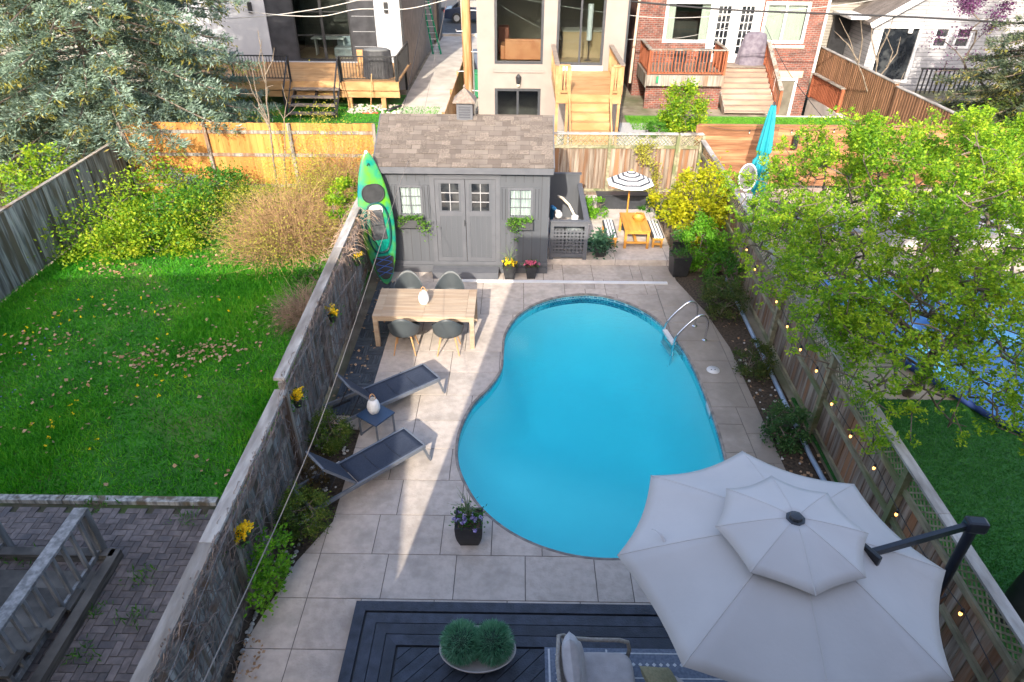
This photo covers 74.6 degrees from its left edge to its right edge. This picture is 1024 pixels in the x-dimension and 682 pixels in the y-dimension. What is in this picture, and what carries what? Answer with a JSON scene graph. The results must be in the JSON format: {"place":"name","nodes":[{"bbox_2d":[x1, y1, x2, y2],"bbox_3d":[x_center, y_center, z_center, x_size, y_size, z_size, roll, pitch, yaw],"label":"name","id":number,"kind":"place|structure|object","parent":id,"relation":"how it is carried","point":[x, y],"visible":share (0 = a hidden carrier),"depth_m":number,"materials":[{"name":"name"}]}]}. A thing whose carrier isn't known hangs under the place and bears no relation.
{"place":"outdoors","nodes":[
{"label":"outdoors","id":0,"kind":"place"},
{"bbox_2d":[0,503,233,681],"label":"brick paving","id":1,"kind":"structure","parent":0,"point":[139,537],"depth_m":8.98,"materials":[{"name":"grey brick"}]},
{"bbox_2d":[0,546,123,681],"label":"timber steps","id":2,"kind":"structure","parent":1,"relation":"on","point":[92,586],"depth_m":8.41,"materials":[{"name":"grey wood"}]},
{"bbox_2d":[0,508,107,681],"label":"stair railing","id":3,"kind":"object","parent":2,"relation":"on","point":[82,520],"visible":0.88,"depth_m":8.11,"materials":[{"name":"grey wood"}]},
{"bbox_2d":[0,494,218,505],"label":"timber edging","id":4,"kind":"object","parent":1,"relation":"on","point":[111,500],"visible":0.9,"depth_m":9.98,"materials":[{"name":"grey wood"}]},
{"bbox_2d":[0,490,236,666],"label":"grass tufts","id":5,"kind":"object","parent":1,"relation":"on","point":[132,607],"visible":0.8,"depth_m":8.53,"materials":[{"name":"green plant"}]},
{"bbox_2d":[0,193,369,498],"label":"lawn","id":6,"kind":"structure","parent":0,"point":[208,434],"depth_m":12.24,"materials":[{"name":"green plant"}]},
{"bbox_2d":[27,186,163,271],"bbox_3d":[-10.087,-2.959,16.576,3.489,1.584,3.416,-21,39,-29],"label":"spring shrub","id":7,"kind":"object","parent":6,"relation":"on","point":[77,245],"visible":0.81,"depth_m":16.29,"materials":[{"name":"green plant"}]},
{"bbox_2d":[63,217,221,259],"bbox_3d":[-9.231,-2.595,16.704,4.047,0.944,1.758,1,34,0],"label":"spring shrub","id":8,"kind":"object","parent":6,"relation":"on","point":[181,235],"visible":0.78,"depth_m":16.54,"materials":[{"name":"green plant"}]},
{"bbox_2d":[67,144,247,262],"bbox_3d":[-9.148,-3.901,17.415,4.527,2.284,4.087,1,34,0],"label":"spring shrub","id":9,"kind":"object","parent":6,"relation":"on","point":[153,183],"visible":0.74,"depth_m":17.25,"materials":[{"name":"green plant"}]},
{"bbox_2d":[0,237,325,486],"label":"fallen leaves","id":10,"kind":"object","parent":6,"relation":"on","point":[142,361],"visible":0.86,"depth_m":13.30,"materials":[{"name":"brown plant"}]},
{"bbox_2d":[105,170,247,255],"bbox_3d":[-8.348,-3.401,17.113,3.759,1.742,3.698,1,34,0],"label":"spring shrub","id":11,"kind":"object","parent":6,"relation":"on","point":[168,191],"visible":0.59,"depth_m":17.09,"materials":[{"name":"green plant"}]},
{"bbox_2d":[162,157,264,218],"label":"spring shrub","id":12,"kind":"object","parent":6,"relation":"on","point":[228,174],"visible":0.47,"depth_m":18.50,"materials":[{"name":"green plant"}]},
{"bbox_2d":[116,122,375,194],"bbox_3d":[-7.518,-5.270,19.539,7.289,2.120,0.117,0,34,0],"label":"cedar fence","id":13,"kind":"object","parent":6,"relation":"on","point":[246,144],"visible":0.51,"depth_m":19.35,"materials":[{"name":"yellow wood"}]},
{"bbox_2d":[173,141,368,285],"bbox_3d":[-5.393,-3.538,16.713,5.826,2.381,6.393,1,34,0],"label":"twiggy shrub","id":14,"kind":"object","parent":6,"relation":"on","point":[301,224],"visible":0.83,"depth_m":16.52,"materials":[{"name":"brown plant"}]},
{"bbox_2d":[250,273,362,343],"bbox_3d":[-4.209,-0.847,13.859,2.336,1.101,2.347,1,34,0],"label":"twiggy shrub","id":15,"kind":"object","parent":6,"relation":"on","point":[292,318],"visible":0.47,"depth_m":13.89,"materials":[{"name":"brown plant"}]},
{"bbox_2d":[255,60,374,223],"bbox_3d":[-4.827,-5.456,18.022,4.254,4.121,3.342,-11,36,-17],"label":"twiggy shrub","id":16,"kind":"object","parent":6,"relation":"on","point":[349,171],"visible":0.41,"depth_m":18.31,"materials":[{"name":"brown plant"}]},
{"bbox_2d":[321,173,357,239],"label":"spring shrub","id":17,"kind":"object","parent":6,"relation":"on","point":[342,183],"visible":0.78,"depth_m":15.22,"materials":[{"name":"green plant"}]},
{"bbox_2d":[129,95,405,190],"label":"lawn","id":18,"kind":"structure","parent":0,"point":[366,100],"depth_m":28.47,"materials":[{"name":"green plant"}]},
{"bbox_2d":[180,61,410,108],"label":"house deck","id":19,"kind":"structure","parent":18,"relation":"on","point":[313,74],"depth_m":27.63,"materials":[{"name":"brown wood"}]},
{"bbox_2d":[362,47,393,78],"bbox_3d":[-5.546,-11.492,27.714,1.290,1.150,0.715,1,34,0],"label":"covered barbecue","id":20,"kind":"object","parent":19,"relation":"on","point":[376,51],"visible":0.87,"depth_m":27.49,"materials":[{"name":"grey"}]},
{"bbox_2d":[287,87,339,117],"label":"deck steps","id":21,"kind":"structure","parent":18,"relation":"on","point":[294,96],"depth_m":27.02,"materials":[{"name":"grey wood"}]},
{"bbox_2d":[233,264,785,681],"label":"patio","id":22,"kind":"structure","parent":0,"point":[428,493],"depth_m":9.79,"materials":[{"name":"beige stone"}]},
{"bbox_2d":[292,427,431,526],"bbox_3d":[-2.257,1.792,10.129,2.084,0.934,0.620,-27,43,-35],"label":"sun lounger","id":23,"kind":"object","parent":22,"relation":"on","point":[377,458],"visible":0.9,"depth_m":10.25,"materials":[{"name":"grey fabric"}]},
{"bbox_2d":[331,281,394,415],"bbox_3d":[-2.836,-0.047,13.668,0.592,0.026,4.792,1,34,0],"label":"gravel strip","id":24,"kind":"object","parent":22,"relation":"on","point":[366,338],"visible":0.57,"depth_m":13.01,"materials":[{"name":"grey gravel"}]},
{"bbox_2d":[357,150,395,283],"bbox_3d":[-2.996,-2.670,14.882,0.754,2.990,0.638,1,34,0],"label":"kayak","id":25,"kind":"object","parent":24,"relation":"on","point":[372,193],"visible":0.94,"depth_m":14.81,"materials":[{"name":"green plastic"}]},
{"bbox_2d":[323,363,445,438],"bbox_3d":[-2.212,0.779,11.643,2.084,0.934,0.620,-23,41,-31],"label":"sun lounger","id":26,"kind":"object","parent":22,"relation":"on","point":[398,386],"visible":0.88,"depth_m":11.78,"materials":[{"name":"grey fabric"}]},
{"bbox_2d":[372,288,477,348],"bbox_3d":[-1.721,-0.466,13.672,1.980,0.740,1.100,1,34,0],"label":"dining table","id":27,"kind":"object","parent":22,"relation":"on","point":[457,305],"visible":0.91,"depth_m":13.34,"materials":[{"name":"brown wood"}]},
{"bbox_2d":[373,84,554,272],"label":"garden shed","id":28,"kind":"structure","parent":22,"relation":"on","point":[471,182],"depth_m":15.09,"materials":[{"name":"grey paint"}]},
{"bbox_2d":[397,185,423,216],"bbox_3d":[-2.285,-3.170,15.152,0.560,0.750,0.094,1,34,0],"label":"window","id":29,"kind":"structure","parent":28,"relation":"in","point":[411,201],"depth_m":15.16,"materials":[{"name":"white glass"}]},
{"bbox_2d":[434,179,466,260],"bbox_3d":[-1.394,-2.753,15.411,0.670,2.010,0.049,1,34,0],"label":"door","id":30,"kind":"structure","parent":28,"relation":"in","point":[449,193],"depth_m":15.37,"materials":[{"name":"grey paint"}]},
{"bbox_2d":[465,179,495,260],"bbox_3d":[-0.712,-2.744,15.407,0.670,2.010,0.049,1,34,0],"label":"door","id":31,"kind":"structure","parent":28,"relation":"in","point":[479,193],"depth_m":15.37,"materials":[{"name":"grey paint"}]},
{"bbox_2d":[508,188,532,218],"bbox_3d":[0.190,-3.115,15.154,0.570,0.730,0.094,1,34,0],"label":"window","id":32,"kind":"structure","parent":28,"relation":"in","point":[520,200],"depth_m":15.16,"materials":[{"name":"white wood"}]},
{"bbox_2d":[432,266,498,278],"bbox_3d":[-1.094,-1.613,15.904,1.560,0.172,0.320,1,34,0],"label":"wooden step","id":33,"kind":"object","parent":22,"relation":"on","point":[474,272],"visible":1,"depth_m":15.80,"materials":[{"name":"grey wood"}]},
{"bbox_2d":[448,489,488,544],"bbox_3d":[-0.596,2.403,9.248,0.588,0.910,0.568,11,35,16],"label":"planter","id":34,"kind":"object","parent":22,"relation":"on","point":[468,524],"visible":1,"depth_m":9.20,"materials":[{"name":"black plastic"}]},
{"bbox_2d":[338,601,674,681],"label":"wooden deck","id":35,"kind":"structure","parent":22,"relation":"on","point":[393,641],"depth_m":8.15,"materials":[{"name":"black wood"}]},
{"bbox_2d":[438,618,515,673],"bbox_3d":[-0.396,3.472,7.709,0.912,0.608,0.587,1,34,0],"label":"bowl planter","id":36,"kind":"object","parent":35,"relation":"on","point":[466,646],"visible":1,"depth_m":7.58,"materials":[{"name":"green"}]},
{"bbox_2d":[544,647,727,681],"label":"outdoor rug","id":37,"kind":"object","parent":35,"relation":"on","point":[669,659],"visible":0.13,"depth_m":7.84,"materials":[{"name":"grey fabric"}]},
{"bbox_2d":[555,633,634,681],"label":"armchair","id":38,"kind":"object","parent":37,"relation":"on","point":[605,667],"visible":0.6,"depth_m":7.34,"materials":[{"name":"white fabric"}]},
{"bbox_2d":[562,631,581,681],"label":"cushion","id":39,"kind":"object","parent":38,"relation":"on","point":[572,663],"visible":0.99,"depth_m":6.91,"materials":[{"name":"white fabric"}]},
{"bbox_2d":[617,451,989,681],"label":"cantilever umbrella","id":40,"kind":"object","parent":35,"relation":"on","point":[741,566],"visible":1,"depth_m":5.99,"materials":[{"name":"grey fabric"}]},
{"bbox_2d":[455,293,726,559],"bbox_3d":[1.319,0.968,12.261,4.478,0.048,7.359,1,34,0],"label":"pool coping edge","id":41,"kind":"object","parent":22,"relation":"on","point":[500,371],"visible":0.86,"depth_m":12.07,"materials":[{"name":"grey stone"}]},
{"bbox_2d":[0,41,1022,504],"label":"ground","id":42,"kind":"structure","parent":0,"point":[632,103],"depth_m":19.96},
{"bbox_2d":[0,141,78,211],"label":"spring shrub","id":43,"kind":"object","parent":42,"relation":"on","point":[34,181],"visible":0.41,"depth_m":16.86,"materials":[{"name":"green plant"}]},
{"bbox_2d":[0,138,136,300],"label":"wooden fence","id":44,"kind":"object","parent":42,"relation":"on","point":[23,220],"visible":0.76,"depth_m":16.28,"materials":[{"name":"grey wood"}]},
{"bbox_2d":[0,0,283,207],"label":"blue spruce","id":45,"kind":"object","parent":42,"relation":"on","point":[32,114],"visible":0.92,"depth_m":18.80,"materials":[{"name":"grey plant"}]},
{"bbox_2d":[220,424,359,681],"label":"garden bed","id":46,"kind":"object","parent":42,"relation":"on","point":[228,675],"visible":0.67,"depth_m":9.58,"materials":[{"name":"soil"}]},
{"bbox_2d":[130,389,305,681],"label":"wooden fence","id":47,"kind":"object","parent":46,"relation":"on","point":[150,661],"visible":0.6,"depth_m":7.78,"materials":[{"name":"grey wood"}]},
{"bbox_2d":[147,387,307,681],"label":"bare vines","id":48,"kind":"object","parent":47,"relation":"attached to","point":[180,624],"visible":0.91,"depth_m":7.57,"materials":[{"name":"plant"}]},
{"bbox_2d":[243,517,295,621],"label":"light shrub","id":49,"kind":"object","parent":46,"relation":"on","point":[260,581],"visible":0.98,"depth_m":8.24,"materials":[{"name":"green plant"}]},
{"bbox_2d":[269,475,335,545],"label":"round shrub","id":50,"kind":"object","parent":46,"relation":"on","point":[311,529],"visible":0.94,"depth_m":9.21,"materials":[{"name":"green plant"}]},
{"bbox_2d":[273,198,372,464],"bbox_3d":[-3.350,-0.579,12.809,0.170,1.867,6.842,0,34,-1],"label":"wooden fence","id":51,"kind":"object","parent":46,"relation":"on","point":[297,339],"visible":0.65,"depth_m":11.86,"materials":[{"name":"grey wood"}]},
{"bbox_2d":[273,222,373,491],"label":"bare vines","id":52,"kind":"object","parent":51,"relation":"attached to","point":[317,313],"visible":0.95,"depth_m":11.50,"materials":[{"name":"plant"}]},
{"bbox_2d":[304,404,354,457],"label":"round shrub","id":53,"kind":"object","parent":46,"relation":"on","point":[331,445],"visible":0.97,"depth_m":10.70,"materials":[{"name":"green plant"}]},
{"bbox_2d":[153,0,434,89],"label":"house","id":54,"kind":"structure","parent":42,"relation":"on","point":[393,31],"depth_m":29.99,"materials":[{"name":"beige"}]},
{"bbox_2d":[400,36,477,113],"bbox_3d":[-2.967,-14.200,34.823,3.300,0.001,18.400,1,34,0],"label":"side passage","id":55,"kind":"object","parent":42,"relation":"on","point":[447,62],"visible":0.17,"depth_m":32.64,"materials":[{"name":"concrete"}]},
{"bbox_2d":[455,0,477,113],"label":"utility pole","id":56,"kind":"object","parent":42,"relation":"on","point":[468,68],"visible":0.62,"depth_m":25.07,"materials":[{"name":"beige wood"}]},
{"bbox_2d":[476,0,630,130],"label":"house","id":57,"kind":"structure","parent":42,"relation":"on","point":[500,91],"depth_m":24.71,"materials":[{"name":"beige paint"}]},
{"bbox_2d":[500,38,540,59],"bbox_3d":[0.563,-10.867,24.880,1.959,0.700,0.850,1,34,0],"label":"sofa","id":58,"kind":"object","parent":57,"relation":"on","point":[520,49],"visible":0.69,"depth_m":24.53,"materials":[{"name":"orange leather"}]},
{"bbox_2d":[560,27,601,57],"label":"kitchen island","id":59,"kind":"structure","parent":57,"relation":"on","point":[570,42],"depth_m":25.29,"materials":[{"name":"beige wood"}]},
{"bbox_2d":[631,0,1023,24],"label":"overhead cable","id":60,"kind":"object","parent":57,"relation":"attached to","point":[816,12],"visible":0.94,"depth_m":24.36,"materials":[{"name":"black plastic"}]},
{"bbox_2d":[458,296,723,557],"bbox_3d":[1.314,1.530,12.637,4.408,1.315,7.289,1,34,0],"label":"pool basin","id":61,"kind":"object","parent":42,"relation":"in","point":[589,418],"visible":0.89,"depth_m":13.05,"materials":[{"name":"liquid"}]},
{"bbox_2d":[458,304,722,461],"bbox_3d":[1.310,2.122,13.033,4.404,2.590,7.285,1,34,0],"label":"pool coping","id":62,"kind":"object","parent":61,"relation":"in","point":[659,329],"depth_m":12.85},
{"bbox_2d":[552,198,727,271],"bbox_3d":[3.123,-3.007,18.220,4.550,0.001,4.700,1,34,0],"label":"back garden bed","id":63,"kind":"object","parent":42,"relation":"on","point":[668,232],"visible":0.17,"depth_m":18.07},
{"bbox_2d":[554,132,680,196],"bbox_3d":[0.857,-5.119,19.593,7.840,1.920,0.144,0,34,0],"label":"wooden fence","id":64,"kind":"object","parent":63,"relation":"on","point":[610,152],"visible":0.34,"depth_m":19.50,"materials":[{"name":"brown wood"}]},
{"bbox_2d":[664,151,734,250],"bbox_3d":[4.668,-3.438,16.701,1.828,2.405,1.880,14,36,20],"label":"golden shrub","id":65,"kind":"object","parent":63,"relation":"on","point":[686,208],"visible":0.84,"depth_m":16.46,"materials":[{"name":"yellow plant"}]},
{"bbox_2d":[676,208,733,280],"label":"green shrub","id":66,"kind":"object","parent":63,"relation":"on","point":[712,240],"visible":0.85,"depth_m":15.91,"materials":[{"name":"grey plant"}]},
{"bbox_2d":[656,76,713,133],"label":"yard bush","id":67,"kind":"object","parent":42,"relation":"on","point":[675,109],"visible":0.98,"depth_m":25.01,"materials":[{"name":"green plant"}]},
{"bbox_2d":[636,62,765,108],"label":"house deck","id":68,"kind":"structure","parent":42,"relation":"on","point":[711,84],"depth_m":28.26,"materials":[{"name":"brown wood"}]},
{"bbox_2d":[647,49,728,75],"bbox_3d":[7.162,-11.361,27.410,3.192,1.000,0.150,1,34,0],"label":"deck railing","id":69,"kind":"object","parent":68,"relation":"on","point":[725,58],"visible":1,"depth_m":27.38,"materials":[{"name":"red wood"}]},
{"bbox_2d":[735,31,766,65],"bbox_3d":[10.505,-12.707,29.209,1.381,1.360,0.753,1,34,0],"label":"covered barbecue","id":70,"kind":"object","parent":68,"relation":"on","point":[752,49],"visible":0.97,"depth_m":29.02,"materials":[{"name":"grey fabric"}]},
{"bbox_2d":[624,0,831,115],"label":"house","id":71,"kind":"structure","parent":42,"relation":"on","point":[796,39],"depth_m":29.14,"materials":[{"name":"red brick"}]},
{"bbox_2d":[708,3,737,61],"bbox_3d":[9.048,-13.307,29.047,0.964,2.359,0.050,1,34,0],"label":"french door","id":72,"kind":"structure","parent":71,"relation":"in","point":[724,36],"depth_m":28.88,"materials":[{"name":"white paint"}]},
{"bbox_2d":[728,3,760,61],"bbox_3d":[10.028,-13.296,29.041,0.964,2.359,0.050,1,34,0],"label":"french door","id":73,"kind":"structure","parent":71,"relation":"in","point":[739,31],"depth_m":28.85,"materials":[{"name":"white paint"}]},
{"bbox_2d":[719,68,776,114],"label":"wooden staircase","id":74,"kind":"structure","parent":42,"relation":"on","point":[745,90],"depth_m":28.36,"materials":[{"name":"beige wood"}]},
{"bbox_2d":[675,271,830,480],"bbox_3d":[4.347,0.571,12.896,1.350,0.001,8.900,1,34,0],"label":"garden bed","id":75,"kind":"object","parent":42,"relation":"on","point":[731,332],"visible":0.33,"depth_m":12.80,"materials":[{"name":"soil"}]},
{"bbox_2d":[693,248,745,298],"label":"green shrub","id":76,"kind":"object","parent":75,"relation":"on","point":[731,265],"visible":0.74,"depth_m":15.25,"materials":[{"name":"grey plant"}]},
{"bbox_2d":[696,272,752,321],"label":"shrub","id":77,"kind":"object","parent":75,"relation":"on","point":[733,296],"visible":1,"depth_m":14.26,"materials":[{"name":"green plant"}]},
{"bbox_2d":[731,338,778,381],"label":"shrub","id":78,"kind":"object","parent":75,"relation":"on","point":[762,369],"visible":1,"depth_m":12.58,"materials":[{"name":"green plant"}]},
{"bbox_2d":[758,399,816,456],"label":"shrub","id":79,"kind":"object","parent":75,"relation":"on","point":[794,416],"visible":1,"depth_m":10.92,"materials":[{"name":"green plant"}]},
{"bbox_2d":[827,10,870,54],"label":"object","id":80,"kind":"object","parent":42,"relation":"on","point":[836,43],"visible":0.48,"depth_m":32.25,"materials":[{"name":"black metal"}]},
{"bbox_2d":[693,124,1018,186],"bbox_3d":[11.118,-5.625,20.498,11.240,1.890,0.124,0,34,0],"label":"cedar fence","id":81,"kind":"object","parent":42,"relation":"on","point":[739,142],"visible":0.21,"depth_m":20.23,"materials":[{"name":"brown wood"}]},
{"bbox_2d":[791,398,1023,674],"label":"artificial turf","id":82,"kind":"structure","parent":42,"relation":"on","point":[1013,502],"depth_m":10.57,"materials":[{"name":"green plant"}]},
{"bbox_2d":[739,223,1023,681],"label":"wooden fence","id":83,"kind":"object","parent":82,"relation":"on","point":[966,659],"visible":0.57,"depth_m":8.91,"materials":[{"name":"brown wood"}]},
{"bbox_2d":[885,86,962,132],"bbox_3d":[13.801,-7.228,22.883,0.144,1.936,3.876,-1,34,-2],"label":"wooden fence","id":84,"kind":"object","parent":42,"relation":"on","point":[907,104],"visible":0.38,"depth_m":23.01,"materials":[{"name":"brown wood"}]},
{"bbox_2d":[843,0,1023,90],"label":"garage","id":85,"kind":"structure","parent":42,"relation":"on","point":[912,58],"depth_m":30.43,"materials":[{"name":"white"}]},
{"bbox_2d":[870,25,923,82],"bbox_3d":[17.450,-13.088,30.692,1.855,2.435,0.077,1,34,0],"label":"window","id":86,"kind":"structure","parent":85,"relation":"in","point":[901,63],"depth_m":30.63,"materials":[{"name":"white paint"}]},
{"bbox_2d":[921,0,1022,85],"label":"purple tree","id":87,"kind":"object","parent":42,"relation":"on","point":[965,6],"visible":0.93,"depth_m":25.21,"materials":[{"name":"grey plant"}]},
{"bbox_2d":[931,0,1023,124],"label":"conifer","id":88,"kind":"object","parent":42,"relation":"on","point":[1008,75],"visible":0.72,"depth_m":24.18,"materials":[{"name":"green plant"}]},
{"bbox_2d":[552,71,620,182],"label":"wooden staircase","id":89,"kind":"structure","parent":0,"point":[589,101],"depth_m":21.56,"materials":[{"name":"yellow wood"}]},
{"bbox_2d":[547,195,669,265],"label":"raised terrace","id":90,"kind":"structure","parent":0,"point":[636,254],"depth_m":16.77,"materials":[{"name":"concrete"}]},
{"bbox_2d":[549,172,589,259],"bbox_3d":[1.378,-3.223,17.090,0.950,1.260,2.640,1,34,0],"label":"pump enclosure","id":91,"kind":"object","parent":90,"relation":"on","point":[568,186],"visible":0.97,"depth_m":16.91,"materials":[{"name":"grey paint"}]},
{"bbox_2d":[596,191,647,208],"bbox_3d":[3.088,-3.910,19.000,1.450,0.560,0.300,1,34,0],"label":"storage box","id":92,"kind":"object","parent":90,"relation":"on","point":[616,199],"visible":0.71,"depth_m":18.88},
{"bbox_2d":[607,169,653,230],"bbox_3d":[3.031,-3.696,17.484,1.147,1.630,1.147,1,34,0],"label":"parasol","id":93,"kind":"object","parent":90,"relation":"on","point":[631,179],"visible":0.81,"depth_m":16.97,"materials":[{"name":"white fabric"}]},
{"bbox_2d":[618,212,650,248],"bbox_3d":[3.118,-2.833,17.212,0.638,0.500,1.130,1,34,0],"label":"table","id":94,"kind":"object","parent":90,"relation":"on","point":[632,226],"visible":0.99,"depth_m":16.86,"materials":[{"name":"yellow wood"}]},
{"bbox_2d":[626,115,855,130],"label":"grass","id":95,"kind":"structure","parent":0,"point":[754,120],"depth_m":26.80,"materials":[{"name":"green plant"}]},
{"bbox_2d":[692,188,1023,399],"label":"neighbour patio","id":96,"kind":"structure","parent":0,"point":[871,375],"depth_m":15.56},
{"bbox_2d":[673,133,705,195],"bbox_3d":[5.125,-5.114,19.655,0.772,1.900,0.144,-2,34,-4],"label":"wooden fence","id":97,"kind":"object","parent":96,"relation":"on","point":[687,156],"visible":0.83,"depth_m":19.48,"materials":[{"name":"brown wood"}]},
{"bbox_2d":[691,140,752,274],"bbox_3d":[5.346,-3.494,17.383,0.144,1.737,5.591,2,34,2],"label":"wooden fence","id":98,"kind":"object","parent":96,"relation":"on","point":[729,225],"visible":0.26,"depth_m":16.60,"materials":[{"name":"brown wood"}]},
{"bbox_2d":[751,102,775,194],"bbox_3d":[7.045,-5.164,18.876,0.634,2.881,0.680,1,34,0],"label":"closed parasol","id":99,"kind":"object","parent":96,"relation":"on","point":[765,143],"visible":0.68,"depth_m":18.70,"materials":[{"name":"teal fabric"}]},
{"bbox_2d":[716,98,1023,456],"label":"leafy tree","id":100,"kind":"object","parent":96,"relation":"on","point":[871,144],"visible":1,"depth_m":9.97,"materials":[{"name":"green plant"}]},
{"bbox_2d":[813,276,1023,433],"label":"pool cover","id":101,"kind":"object","parent":96,"relation":"on","point":[972,405],"visible":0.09,"depth_m":12.90,"materials":[{"name":"blue plastic"}]},
{"bbox_2d":[932,112,1023,302],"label":"leafy tree","id":102,"kind":"object","parent":96,"relation":"on","point":[1019,123],"visible":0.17,"depth_m":13.89,"materials":[{"name":"green plant"}]},
{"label":"sunken slab","id":103,"kind":"structure","parent":0,"visible":0},
{"bbox_2d":[763,97,842,117],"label":"retaining wall","id":104,"kind":"structure","parent":103,"relation":"on","point":[821,108],"depth_m":29.30,"materials":[{"name":"concrete"}]},
{"bbox_2d":[807,73,845,112],"bbox_3d":[13.430,-10.632,28.796,0.200,1.030,2.930,-1,34,-2],"label":"pit railing","id":105,"kind":"object","parent":104,"relation":"on","point":[825,91],"visible":0.98,"depth_m":28.68,"materials":[{"name":"red wood"}]},
{"label":"pale side slab","id":106,"kind":"structure","parent":0,"visible":0},
{"bbox_2d":[815,46,898,124],"bbox_3d":[13.757,-10.328,27.466,0.144,1.988,6.988,0,34,-1],"label":"wooden fence","id":107,"kind":"object","parent":106,"relation":"on","point":[838,68],"visible":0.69,"depth_m":26.69,"materials":[{"name":"brown wood"}]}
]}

